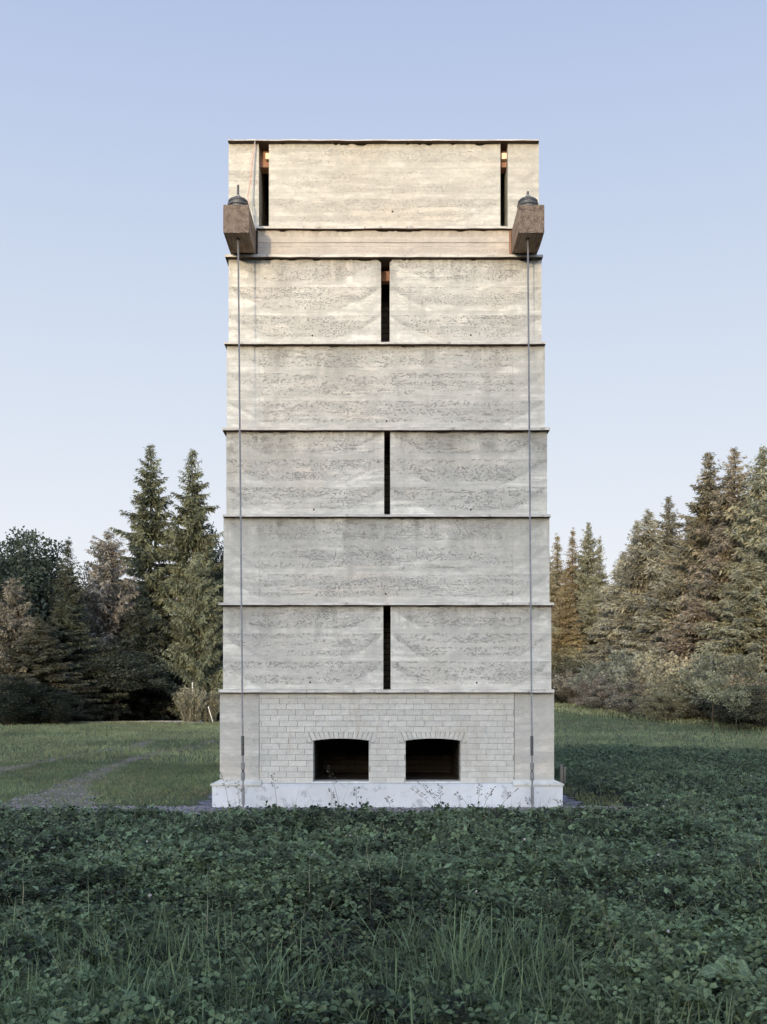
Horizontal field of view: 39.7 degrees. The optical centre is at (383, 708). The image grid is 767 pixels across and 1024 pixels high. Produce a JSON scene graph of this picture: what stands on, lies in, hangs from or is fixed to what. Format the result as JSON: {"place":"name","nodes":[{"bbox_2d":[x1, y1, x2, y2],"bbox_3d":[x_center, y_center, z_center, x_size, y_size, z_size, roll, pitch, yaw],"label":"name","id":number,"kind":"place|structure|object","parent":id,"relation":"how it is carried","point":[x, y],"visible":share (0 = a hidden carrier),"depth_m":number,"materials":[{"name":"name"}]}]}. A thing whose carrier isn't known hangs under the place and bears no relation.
{"place":"outdoors","nodes":[
{"label":"outdoors","id":0,"kind":"place"},
{"bbox_2d":[0,729,219,812],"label":"gravel track","id":1,"kind":"structure","parent":0,"point":[127,760],"depth_m":17.37,"materials":[{"name":"grey gravel"}]},
{"bbox_2d":[1,769,641,815],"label":"gravel stones","id":2,"kind":"object","parent":1,"relation":"on","point":[211,810],"visible":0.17,"depth_m":13.29,"materials":[{"name":"grey gravel"}]},
{"bbox_2d":[84,720,203,722],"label":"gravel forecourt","id":3,"kind":"structure","parent":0,"point":[157,720],"depth_m":60.02,"materials":[{"name":"grey gravel"}]},
{"bbox_2d":[0,703,766,763],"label":"lawn grass","id":4,"kind":"structure","parent":0,"point":[108,731],"depth_m":35.65,"materials":[{"name":"green plant"}]},
{"bbox_2d":[0,712,766,1023],"bbox_3d":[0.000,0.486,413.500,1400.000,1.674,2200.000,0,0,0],"label":"ground","id":5,"kind":"structure","parent":0,"point":[207,794],"depth_m":25.06,"materials":[{"name":"green plant"}]},
{"bbox_2d":[0,571,15,718],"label":"spruce tree","id":6,"kind":"object","parent":5,"relation":"on","point":[3,597],"visible":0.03,"depth_m":57.75,"materials":[{"name":"green plant"}]},
{"bbox_2d":[0,577,47,692],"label":"conifer tree","id":7,"kind":"object","parent":5,"relation":"on","point":[11,624],"visible":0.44,"depth_m":55.63,"materials":[{"name":"green plant"}]},
{"bbox_2d":[0,674,58,725],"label":"dark shrub","id":8,"kind":"object","parent":5,"relation":"on","point":[13,702],"visible":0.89,"depth_m":50.67,"materials":[{"name":"green plant"}]},
{"bbox_2d":[0,681,71,724],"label":"dark shrub","id":9,"kind":"object","parent":5,"relation":"on","point":[41,703],"visible":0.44,"depth_m":51.43,"materials":[{"name":"green plant"}]},
{"bbox_2d":[0,525,86,640],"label":"broadleaf tree","id":10,"kind":"object","parent":5,"relation":"on","point":[39,584],"visible":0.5,"depth_m":60.81,"materials":[{"name":"green plant"}]},
{"bbox_2d":[0,615,103,722],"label":"conifer tree","id":11,"kind":"object","parent":5,"relation":"on","point":[33,656],"visible":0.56,"depth_m":54.50,"materials":[{"name":"green plant"}]},
{"bbox_2d":[30,689,85,724],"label":"dark shrub","id":12,"kind":"object","parent":5,"relation":"on","point":[63,705],"visible":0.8,"depth_m":51.83,"materials":[{"name":"green plant"}]},
{"bbox_2d":[45,537,104,720],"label":"spruce tree","id":13,"kind":"object","parent":5,"relation":"on","point":[66,583],"visible":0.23,"depth_m":59.88,"materials":[{"name":"green plant"}]},
{"bbox_2d":[40,597,132,721],"bbox_3d":[-17.591,-2.459,57.802,7.869,7.251,7.141,0,0,-7],"label":"spruce tree","id":14,"kind":"object","parent":5,"relation":"on","point":[65,633],"visible":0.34,"depth_m":57.65,"materials":[{"name":"green plant"}]},
{"bbox_2d":[72,541,120,631],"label":"broadleaf tree","id":15,"kind":"object","parent":5,"relation":"on","point":[84,574],"visible":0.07,"depth_m":73.15,"materials":[{"name":"green plant"}]},
{"bbox_2d":[95,834,114,843],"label":"dock plant","id":16,"kind":"object","parent":5,"relation":"on","point":[104,837],"visible":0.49,"depth_m":8.65,"materials":[{"name":"green plant"}]},
{"bbox_2d":[92,697,121,720],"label":"dark shrub","id":17,"kind":"object","parent":5,"relation":"on","point":[103,711],"visible":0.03,"depth_m":61.84,"materials":[{"name":"green plant"}]},
{"bbox_2d":[1,720,219,724],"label":"verge grass","id":18,"kind":"structure","parent":5,"relation":"on","point":[155,722],"depth_m":53.83,"materials":[{"name":"green plant"}]},
{"bbox_2d":[77,529,157,720],"bbox_3d":[-16.521,-4.836,64.044,6.012,11.815,6.709,0,0,-22],"label":"conifer tree","id":19,"kind":"object","parent":5,"relation":"on","point":[104,593],"visible":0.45,"depth_m":63.52,"materials":[{"name":"green plant"}]},
{"bbox_2d":[63,640,174,721],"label":"broadleaf tree","id":20,"kind":"object","parent":5,"relation":"on","point":[137,673],"visible":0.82,"depth_m":57.32,"materials":[{"name":"green plant"}]},
{"bbox_2d":[100,670,171,720],"bbox_3d":[-15.245,-0.980,63.373,5.251,4.498,5.448,0,0,-13],"label":"dark shrub","id":21,"kind":"object","parent":5,"relation":"on","point":[124,701],"visible":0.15,"depth_m":61.84,"materials":[{"name":"green plant"}]},
{"bbox_2d":[103,602,176,720],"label":"conifer tree","id":22,"kind":"object","parent":5,"relation":"on","point":[137,639],"visible":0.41,"depth_m":62.61,"materials":[{"name":"green plant"}]},
{"bbox_2d":[83,444,219,719],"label":"spruce tree","id":23,"kind":"object","parent":5,"relation":"on","point":[145,535],"visible":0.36,"depth_m":67.41,"materials":[{"name":"green plant"}]},
{"bbox_2d":[126,662,184,720],"bbox_3d":[-13.180,-0.785,63.154,4.443,3.984,4.610,0,0,13],"label":"dark shrub","id":24,"kind":"object","parent":5,"relation":"on","point":[157,703],"visible":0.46,"depth_m":61.84,"materials":[{"name":"green plant"}]},
{"bbox_2d":[146,603,181,719],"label":"broadleaf tree","id":25,"kind":"object","parent":5,"relation":"on","point":[159,612],"visible":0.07,"depth_m":66.22,"materials":[{"name":"green plant"}]},
{"bbox_2d":[143,449,223,715],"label":"spruce tree","id":26,"kind":"object","parent":5,"relation":"on","point":[192,538],"visible":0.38,"depth_m":65.61,"materials":[{"name":"green plant"}]},
{"bbox_2d":[179,838,190,849],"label":"dock plant","id":27,"kind":"object","parent":5,"relation":"on","point":[181,842],"visible":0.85,"depth_m":8.24,"materials":[{"name":"green plant"}]},
{"bbox_2d":[155,551,223,719],"bbox_3d":[-10.752,-4.064,61.998,4.625,10.158,5.160,0,0,37],"label":"conifer tree","id":28,"kind":"object","parent":5,"relation":"on","point":[196,610],"visible":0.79,"depth_m":61.56,"materials":[{"name":"green plant"}]},
{"bbox_2d":[160,662,219,719],"bbox_3d":[-11.864,-0.938,64.340,4.443,4.376,4.610,0,0,-19],"label":"dark shrub","id":29,"kind":"object","parent":5,"relation":"on","point":[174,703],"visible":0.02,"depth_m":63.80,"materials":[{"name":"green plant"}]},
{"bbox_2d":[173,682,211,721],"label":"olive shrub","id":30,"kind":"object","parent":5,"relation":"on","point":[189,706],"visible":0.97,"depth_m":56.62,"materials":[{"name":"beige plant"}]},
{"bbox_2d":[184,664,222,720],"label":"dark shrub","id":31,"kind":"object","parent":5,"relation":"on","point":[218,717],"visible":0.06,"depth_m":63.91,"materials":[{"name":"green plant"}]},
{"bbox_2d":[190,506,223,590],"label":"broadleaf tree","id":32,"kind":"object","parent":5,"relation":"on","point":[220,553],"visible":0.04,"depth_m":69.91,"materials":[{"name":"green plant"}]},
{"bbox_2d":[190,562,223,659],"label":"broadleaf tree","id":33,"kind":"object","parent":5,"relation":"on","point":[219,591],"visible":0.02,"depth_m":66.92,"materials":[{"name":"green plant"}]},
{"bbox_2d":[198,686,219,721],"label":"olive shrub","id":34,"kind":"object","parent":5,"relation":"on","point":[213,704],"visible":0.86,"depth_m":57.23,"materials":[{"name":"green plant"}]},
{"bbox_2d":[234,879,248,888],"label":"dock plant","id":35,"kind":"object","parent":5,"relation":"on","point":[238,881],"visible":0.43,"depth_m":6.45,"materials":[{"name":"green plant"}]},
{"bbox_2d":[0,760,626,810],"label":"lawn grass","id":36,"kind":"structure","parent":5,"relation":"on","point":[148,773],"depth_m":18.02,"materials":[{"name":"green plant"}]},
{"bbox_2d":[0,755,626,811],"bbox_3d":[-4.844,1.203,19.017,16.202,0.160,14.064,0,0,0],"label":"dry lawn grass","id":37,"kind":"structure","parent":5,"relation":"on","point":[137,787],"depth_m":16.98,"materials":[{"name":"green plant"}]},
{"bbox_2d":[118,793,582,812],"bbox_3d":[-0.800,1.251,15.390,9.600,0.015,7.380,0,0,0],"label":"gravel apron","id":38,"kind":"object","parent":5,"relation":"on","point":[206,803],"visible":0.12,"depth_m":13.85,"materials":[{"name":"grey gravel"}]},
{"bbox_2d":[262,800,280,810],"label":"weed plant","id":39,"kind":"object","parent":38,"relation":"on","point":[266,801],"visible":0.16,"depth_m":12.16,"materials":[{"name":"green plant"}]},
{"bbox_2d":[327,765,339,807],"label":"seed grass","id":40,"kind":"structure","parent":38,"relation":"on","point":[333,783],"depth_m":12.57,"materials":[{"name":"plant"}]},
{"bbox_2d":[324,801,347,810],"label":"weed plant","id":41,"kind":"object","parent":38,"relation":"on","point":[329,804],"visible":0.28,"depth_m":12.15,"materials":[{"name":"green plant"}]},
{"bbox_2d":[351,796,372,811],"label":"weed plant","id":42,"kind":"object","parent":38,"relation":"on","point":[366,804],"visible":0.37,"depth_m":12.13,"materials":[{"name":"green plant"}]},
{"bbox_2d":[397,809,416,814],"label":"weed plant","id":43,"kind":"object","parent":38,"relation":"on","point":[408,811],"visible":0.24,"depth_m":12.15,"materials":[{"name":"green plant"}]},
{"bbox_2d":[428,801,449,813],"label":"weed plant","id":44,"kind":"object","parent":38,"relation":"on","point":[438,805],"visible":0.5,"depth_m":12.14,"materials":[{"name":"green plant"}]},
{"bbox_2d":[468,801,485,811],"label":"weed plant","id":45,"kind":"object","parent":38,"relation":"on","point":[469,807],"visible":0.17,"depth_m":12.17,"materials":[{"name":"green plant"}]},
{"bbox_2d":[0,762,766,1023],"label":"clover","id":46,"kind":"object","parent":5,"relation":"on","point":[258,892],"depth_m":5.11,"materials":[{"name":"green plant"}]},
{"bbox_2d":[0,798,766,888],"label":"clover","id":47,"kind":"object","parent":5,"relation":"on","point":[372,820],"visible":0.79,"depth_m":8.95,"materials":[{"name":"green plant"}]},
{"bbox_2d":[0,888,766,1023],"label":"long grass","id":48,"kind":"structure","parent":5,"relation":"on","point":[487,956],"depth_m":4.18,"materials":[{"name":"green plant"}]},
{"bbox_2d":[0,797,766,995],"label":"weed leaves","id":49,"kind":"object","parent":5,"relation":"on","point":[521,879],"visible":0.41,"depth_m":8.45,"materials":[{"name":"green plant"}]},
{"bbox_2d":[0,785,766,1023],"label":"meadow grass","id":50,"kind":"structure","parent":5,"relation":"on","point":[388,881],"depth_m":6.68,"materials":[{"name":"green plant"}]},
{"bbox_2d":[0,781,766,1023],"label":"dry stems","id":51,"kind":"object","parent":5,"relation":"on","point":[374,864],"visible":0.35,"depth_m":6.86,"materials":[{"name":"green plant"}]},
{"bbox_2d":[210,139,563,808],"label":"kiln tower","id":52,"kind":"structure","parent":5,"relation":"on","point":[386,605],"depth_m":13.56,"materials":[{"name":"stone"}]},
{"bbox_2d":[248,142,254,203],"bbox_3d":[-1.687,-6.681,13.354,0.078,1.122,0.409,0,0,3],"label":"cord","id":53,"kind":"object","parent":52,"relation":"hanging from","point":[251,171],"visible":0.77,"depth_m":13.52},
{"bbox_2d":[252,146,254,221],"bbox_3d":[-1.653,-6.723,13.535,0.049,1.075,0.080,0,0,0],"label":"conductor cable","id":54,"kind":"object","parent":52,"relation":"attached to","point":[253,183],"visible":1,"depth_m":13.55,"materials":[{"name":"metal"}]},
{"bbox_2d":[549,548,552,611],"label":"spruce tree","id":55,"kind":"object","parent":5,"relation":"on","point":[549,570],"visible":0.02,"depth_m":67.83,"materials":[{"name":"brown plant"}]},
{"bbox_2d":[549,533,571,663],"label":"spruce tree","id":56,"kind":"object","parent":5,"relation":"on","point":[555,580],"visible":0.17,"depth_m":65.81,"materials":[{"name":"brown plant"}]},
{"bbox_2d":[560,764,562,782],"bbox_3d":[2.932,1.141,17.500,0.045,0.439,0.045,0,0,0],"label":"wooden post","id":57,"kind":"object","parent":5,"relation":"on","point":[561,773],"visible":0.56,"depth_m":17.48,"materials":[{"name":"grey wood"}]},
{"bbox_2d":[564,767,565,783],"bbox_3d":[3.037,1.172,17.800,0.035,0.376,0.035,0,0,0],"label":"wooden post","id":58,"kind":"object","parent":5,"relation":"on","point":[564,775],"visible":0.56,"depth_m":17.78,"materials":[{"name":"grey wood"}]},
{"bbox_2d":[551,664,584,702],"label":"meadow shrub","id":59,"kind":"object","parent":5,"relation":"on","point":[552,666],"visible":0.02,"depth_m":57.09,"materials":[{"name":"green plant"}]},
{"bbox_2d":[554,527,582,645],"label":"spruce tree","id":60,"kind":"object","parent":5,"relation":"on","point":[570,568],"visible":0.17,"depth_m":65.87,"materials":[{"name":"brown plant"}]},
{"bbox_2d":[551,569,586,700],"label":"spruce tree","id":61,"kind":"object","parent":5,"relation":"on","point":[566,635],"visible":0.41,"depth_m":59.73,"materials":[{"name":"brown plant"}]},
{"bbox_2d":[551,646,591,703],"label":"meadow shrub","id":62,"kind":"object","parent":5,"relation":"on","point":[559,659],"visible":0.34,"depth_m":56.06,"materials":[{"name":"green plant"}]},
{"bbox_2d":[551,666,603,704],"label":"meadow shrub","id":63,"kind":"object","parent":5,"relation":"on","point":[571,694],"visible":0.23,"depth_m":53.41,"materials":[{"name":"green plant"}]},
{"bbox_2d":[551,522,606,655],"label":"spruce tree","id":64,"kind":"object","parent":5,"relation":"on","point":[585,574],"visible":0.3,"depth_m":64.80,"materials":[{"name":"green plant"}]},
{"bbox_2d":[572,583,604,663],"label":"spruce tree","id":65,"kind":"object","parent":5,"relation":"on","point":[589,615],"visible":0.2,"depth_m":60.75,"materials":[{"name":"green plant"}]},
{"bbox_2d":[565,672,624,710],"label":"meadow shrub","id":66,"kind":"object","parent":5,"relation":"on","point":[586,698],"visible":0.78,"depth_m":48.24,"materials":[{"name":"green plant"}]},
{"bbox_2d":[564,659,628,707],"bbox_3d":[10.934,-1.094,51.142,4.768,2.559,4.565,0,0,-36],"label":"meadow shrub","id":67,"kind":"object","parent":5,"relation":"on","point":[582,674],"visible":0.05,"depth_m":50.81,"materials":[{"name":"green plant"}]},
{"bbox_2d":[588,536,610,616],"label":"spruce tree","id":68,"kind":"object","parent":5,"relation":"on","point":[599,578],"visible":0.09,"depth_m":63.91,"materials":[{"name":"green plant"}]},
{"bbox_2d":[572,597,633,670],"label":"spruce tree","id":69,"kind":"object","parent":5,"relation":"on","point":[598,648],"visible":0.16,"depth_m":57.85,"materials":[{"name":"green plant"}]},
{"bbox_2d":[583,551,628,656],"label":"spruce tree","id":70,"kind":"object","parent":5,"relation":"on","point":[605,596],"visible":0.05,"depth_m":59.80,"materials":[{"name":"green plant"}]},
{"bbox_2d":[583,520,649,670],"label":"spruce tree","id":71,"kind":"object","parent":5,"relation":"on","point":[636,527],"visible":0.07,"depth_m":57.73,"materials":[{"name":"green plant"}]},
{"bbox_2d":[573,508,674,665],"bbox_3d":[14.131,-5.137,57.191,8.197,11.146,7.438,0,0,-43],"label":"spruce tree","id":72,"kind":"object","parent":5,"relation":"on","point":[649,555],"visible":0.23,"depth_m":56.50,"materials":[{"name":"green plant"}]},
{"bbox_2d":[583,645,680,704],"bbox_3d":[11.585,-1.303,48.888,4.984,3.140,4.773,0,0,41],"label":"meadow shrub","id":73,"kind":"object","parent":5,"relation":"on","point":[623,662],"visible":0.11,"depth_m":48.53,"materials":[{"name":"green plant"}]},
{"bbox_2d":[604,677,664,717],"bbox_3d":[11.042,-0.368,45.465,3.030,1.941,3.143,0,0,42],"label":"meadow shrub","id":74,"kind":"object","parent":5,"relation":"on","point":[620,698],"visible":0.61,"depth_m":44.99,"materials":[{"name":"green plant"}]},
{"bbox_2d":[605,570,686,698],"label":"spruce tree","id":75,"kind":"object","parent":5,"relation":"on","point":[662,605],"visible":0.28,"depth_m":52.71,"materials":[{"name":"green plant"}]},
{"bbox_2d":[601,649,699,711],"bbox_3d":[12.177,-1.099,46.331,4.984,2.971,4.773,0,0,-11],"label":"meadow shrub","id":76,"kind":"object","parent":5,"relation":"on","point":[649,670],"visible":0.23,"depth_m":45.77,"materials":[{"name":"green plant"}]},
{"bbox_2d":[554,742,766,808],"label":"clover","id":77,"kind":"object","parent":5,"relation":"on","point":[696,769],"visible":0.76,"depth_m":18.35,"materials":[{"name":"green plant"}]},
{"bbox_2d":[638,496,683,637],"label":"spruce tree","id":78,"kind":"object","parent":5,"relation":"on","point":[670,532],"visible":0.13,"depth_m":57.80,"materials":[{"name":"green plant"}]},
{"bbox_2d":[630,687,693,721],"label":"meadow shrub","id":79,"kind":"object","parent":5,"relation":"on","point":[663,712],"visible":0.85,"depth_m":42.77,"materials":[{"name":"green plant"}]},
{"bbox_2d":[625,520,702,665],"bbox_3d":[15.906,-4.476,53.940,7.517,10.382,7.134,0,0,-25],"label":"spruce tree","id":80,"kind":"object","parent":5,"relation":"on","point":[675,569],"visible":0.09,"depth_m":53.79,"materials":[{"name":"green plant"}]},
{"bbox_2d":[635,668,716,719],"bbox_3d":[12.644,-0.594,44.039,3.943,2.316,4.117,0,0,-24],"label":"meadow shrub","id":81,"kind":"object","parent":5,"relation":"on","point":[677,685],"visible":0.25,"depth_m":43.45,"materials":[{"name":"green plant"}]},
{"bbox_2d":[643,452,729,656],"bbox_3d":[16.213,-6.212,52.929,7.787,13.169,6.925,0,0,-13],"label":"spruce tree","id":82,"kind":"object","parent":5,"relation":"on","point":[702,512],"visible":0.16,"depth_m":52.72,"materials":[{"name":"green plant"}]},
{"bbox_2d":[655,597,724,680],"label":"spruce tree","id":83,"kind":"object","parent":5,"relation":"on","point":[687,640],"visible":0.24,"depth_m":48.75,"materials":[{"name":"green plant"}]},
{"bbox_2d":[653,522,740,672],"bbox_3d":[15.778,-3.968,50.148,7.141,9.544,7.869,0,0,29],"label":"spruce tree","id":84,"kind":"object","parent":5,"relation":"on","point":[716,558],"visible":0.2,"depth_m":49.53,"materials":[{"name":"green plant"}]},
{"bbox_2d":[675,687,724,721],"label":"meadow shrub","id":85,"kind":"object","parent":5,"relation":"on","point":[700,713],"visible":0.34,"depth_m":42.39,"materials":[{"name":"green plant"}]},
{"bbox_2d":[661,447,758,663],"bbox_3d":[16.944,-6.010,50.556,8.159,13.052,8.396,0,0,0],"label":"spruce tree","id":86,"kind":"object","parent":5,"relation":"on","point":[727,498],"visible":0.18,"depth_m":50.81,"materials":[{"name":"green plant"}]},
{"bbox_2d":[694,670,731,731],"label":"sapling tree","id":87,"kind":"object","parent":5,"relation":"on","point":[708,691],"visible":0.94,"depth_m":38.35,"materials":[{"name":"green plant"}]},
{"bbox_2d":[675,551,766,694],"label":"spruce tree","id":88,"kind":"object","parent":5,"relation":"on","point":[749,594],"visible":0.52,"depth_m":45.57,"materials":[{"name":"green plant"}]},
{"bbox_2d":[675,641,766,719],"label":"meadow shrub","id":89,"kind":"object","parent":5,"relation":"on","point":[729,662],"visible":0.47,"depth_m":42.17,"materials":[{"name":"green plant"}]},
{"bbox_2d":[688,444,766,664],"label":"spruce tree","id":90,"kind":"object","parent":5,"relation":"on","point":[758,482],"visible":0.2,"depth_m":48.82,"materials":[{"name":"green plant"}]},
{"bbox_2d":[695,492,766,679],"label":"spruce tree","id":91,"kind":"object","parent":5,"relation":"on","point":[760,533],"visible":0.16,"depth_m":46.99,"materials":[{"name":"green plant"}]},
{"bbox_2d":[695,955,766,1004],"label":"dock plant","id":92,"kind":"object","parent":5,"relation":"on","point":[710,970],"visible":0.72,"depth_m":4.26,"materials":[{"name":"green plant"}]},
{"bbox_2d":[696,670,766,722],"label":"meadow shrub","id":93,"kind":"object","parent":5,"relation":"on","point":[741,679],"visible":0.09,"depth_m":41.22,"materials":[{"name":"green plant"}]},
{"bbox_2d":[719,684,751,734],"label":"sapling tree","id":94,"kind":"object","parent":5,"relation":"on","point":[731,695],"visible":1,"depth_m":37.49,"materials":[{"name":"green plant"}]},
{"bbox_2d":[706,677,766,728],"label":"meadow shrub","id":95,"kind":"object","parent":5,"relation":"on","point":[757,700],"visible":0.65,"depth_m":39.63,"materials":[{"name":"green plant"}]},
{"bbox_2d":[707,696,766,727],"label":"meadow shrub","id":96,"kind":"object","parent":5,"relation":"on","point":[716,714],"visible":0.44,"depth_m":40.61,"materials":[{"name":"green plant"}]},
{"bbox_2d":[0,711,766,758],"bbox_3d":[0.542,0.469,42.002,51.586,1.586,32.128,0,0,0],"label":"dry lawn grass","id":97,"kind":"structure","parent":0,"point":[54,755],"depth_m":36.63,"materials":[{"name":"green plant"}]},
{"bbox_2d":[0,0,766,618],"label":"sky","id":98,"kind":"structure","parent":0,"point":[648,118],"materials":[{"name":"blue"}]},
{"bbox_2d":[554,702,596,710],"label":"verge grass","id":99,"kind":"structure","parent":0,"point":[564,705],"depth_m":51.87,"materials":[{"name":"green plant"}]},
{"bbox_2d":[555,706,764,725],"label":"verge grass","id":100,"kind":"structure","parent":0,"point":[602,711],"depth_m":46.07,"materials":[{"name":"green plant"}]},
{"bbox_2d":[554,740,766,807],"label":"meadow grass","id":101,"kind":"structure","parent":0,"point":[672,769],"depth_m":18.86,"materials":[{"name":"green plant"}]},
{"bbox_2d":[676,718,766,730],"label":"verge grass","id":102,"kind":"structure","parent":0,"point":[728,723],"depth_m":41.19,"materials":[{"name":"green plant"}]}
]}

